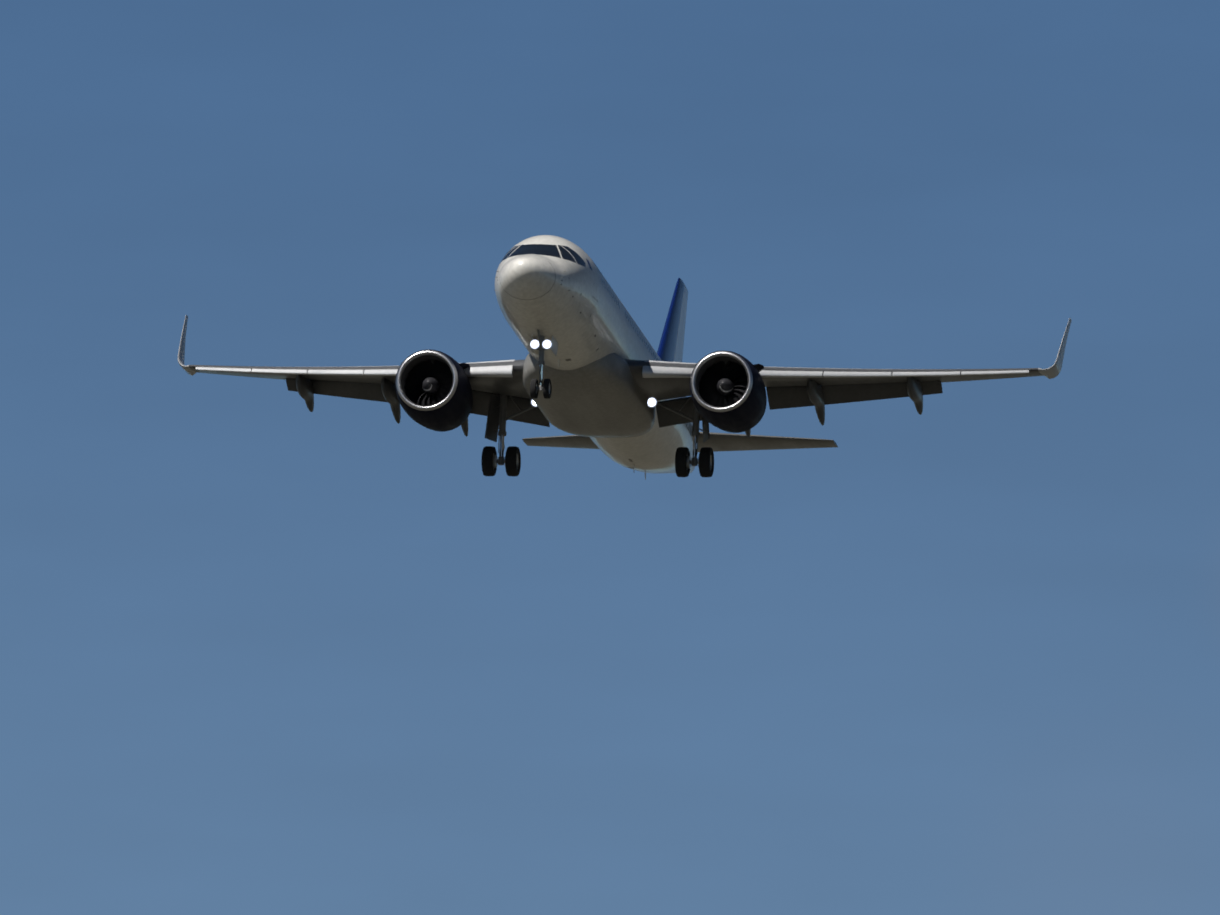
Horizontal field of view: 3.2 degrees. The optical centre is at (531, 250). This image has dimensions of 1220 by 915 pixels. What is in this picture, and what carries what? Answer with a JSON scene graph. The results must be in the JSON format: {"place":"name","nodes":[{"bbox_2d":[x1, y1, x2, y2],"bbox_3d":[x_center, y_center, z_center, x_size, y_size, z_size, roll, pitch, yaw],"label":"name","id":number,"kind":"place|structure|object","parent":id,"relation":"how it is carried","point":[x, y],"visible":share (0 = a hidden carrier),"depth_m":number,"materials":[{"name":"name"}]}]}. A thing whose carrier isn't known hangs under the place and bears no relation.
{"place":"outdoors","nodes":[
{"label":"outdoors","id":0,"kind":"place"},
{"bbox_2d":[495,235,694,472],"bbox_3d":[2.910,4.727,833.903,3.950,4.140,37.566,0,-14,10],"label":"fuselage","id":1,"kind":"object","parent":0,"point":[533,294],"visible":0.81,"depth_m":820.62,"materials":[{"name":"white paint"}]},
{"bbox_2d":[178,315,549,436],"bbox_3d":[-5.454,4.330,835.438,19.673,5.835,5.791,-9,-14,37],"label":"wing","id":2,"kind":"structure","parent":1,"relation":"attached to","point":[486,380],"depth_m":834.13,"materials":[{"name":"grey metal"}]},
{"bbox_2d":[395,349,472,431],"bbox_3d":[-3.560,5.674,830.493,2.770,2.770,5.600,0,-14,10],"label":"engine","id":3,"kind":"object","parent":2,"relation":"hanging from","point":[433,390],"visible":1,"depth_m":828.55,"materials":[{"name":"black metal"}]},
{"bbox_2d":[481,394,536,475],"bbox_3d":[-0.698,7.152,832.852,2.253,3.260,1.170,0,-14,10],"label":"gear","id":4,"kind":"object","parent":2,"relation":"attached to","point":[497,418],"visible":1,"depth_m":832.77,"materials":[{"name":"rubber"}]},
{"bbox_2d":[530,329,558,398],"bbox_3d":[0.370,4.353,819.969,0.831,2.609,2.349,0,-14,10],"label":"nose landing gear","id":5,"kind":"object","parent":1,"relation":"attached to","point":[545,386],"visible":0.94,"depth_m":819.86,"materials":[{"name":"rubber"}]},
{"bbox_2d":[532,341,549,346],"bbox_3d":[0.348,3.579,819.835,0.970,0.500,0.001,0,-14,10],"label":"landing lights","id":6,"kind":"object","parent":5,"relation":"attached to","point":[534,344],"depth_m":819.85},
{"bbox_2d":[522,435,598,448],"bbox_3d":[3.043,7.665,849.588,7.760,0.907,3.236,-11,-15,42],"label":"horizontal stabilizer","id":7,"kind":"object","parent":1,"relation":"attached to","point":[572,441],"visible":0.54,"depth_m":849.91,"materials":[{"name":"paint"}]},
{"bbox_2d":[495,271,645,479],"bbox_3d":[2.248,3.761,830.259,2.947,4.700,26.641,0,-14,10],"label":"probes and antennas","id":8,"kind":"object","parent":1,"relation":"attached to","point":[559,365],"visible":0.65,"depth_m":823.71,"materials":[{"name":"white paint"}]},
{"bbox_2d":[523,353,654,437],"bbox_3d":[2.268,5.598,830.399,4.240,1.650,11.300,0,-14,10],"label":"belly fairing","id":9,"kind":"object","parent":1,"relation":"attached to","point":[605,397],"visible":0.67,"depth_m":828.14,"materials":[{"name":"paint"}]},
{"bbox_2d":[497,250,691,468],"bbox_3d":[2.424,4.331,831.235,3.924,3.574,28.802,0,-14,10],"label":"decals","id":10,"kind":"object","parent":1,"relation":"on","point":[688,428],"visible":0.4,"depth_m":824.12,"materials":[{"name":"grey"}]},
{"bbox_2d":[601,277,681,397],"bbox_3d":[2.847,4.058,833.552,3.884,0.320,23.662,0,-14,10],"label":"cabin windows","id":11,"kind":"structure","parent":1,"relation":"attached to","point":[630,321],"depth_m":828.16,"materials":[{"name":"grey glass"}]},
{"bbox_2d":[657,278,687,361],"bbox_3d":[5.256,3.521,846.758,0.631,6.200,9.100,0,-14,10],"label":"vertical stabilizer","id":12,"kind":"object","parent":1,"relation":"attached to","point":[671,346],"visible":0.54,"depth_m":848.25,"materials":[{"name":"blue metal"}]},
{"bbox_2d":[698,432,837,451],"bbox_3d":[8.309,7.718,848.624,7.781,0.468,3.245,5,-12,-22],"label":"horizontal stabilizer","id":13,"kind":"object","parent":1,"relation":"attached to","point":[716,442],"visible":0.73,"depth_m":847.90,"materials":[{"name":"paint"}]},
{"bbox_2d":[624,318,1071,437],"bbox_3d":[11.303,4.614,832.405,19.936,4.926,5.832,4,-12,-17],"label":"wing","id":14,"kind":"structure","parent":1,"relation":"attached to","point":[819,389],"depth_m":831.44,"materials":[{"name":"grey metal"}]},
{"bbox_2d":[657,397,713,476],"bbox_3d":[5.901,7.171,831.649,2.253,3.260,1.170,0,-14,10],"label":"gear","id":15,"kind":"object","parent":14,"relation":"attached to","point":[703,462],"visible":0.98,"depth_m":831.22,"materials":[{"name":"rubber"}]},
{"bbox_2d":[690,351,766,432],"bbox_3d":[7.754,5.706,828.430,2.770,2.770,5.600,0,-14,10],"label":"engine","id":16,"kind":"object","parent":14,"relation":"attached to","point":[728,391],"visible":1,"depth_m":826.49,"materials":[{"name":"black metal"}]},
{"bbox_2d":[0,0,1219,914],"label":"sky","id":17,"kind":"structure","parent":0,"point":[262,653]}
]}

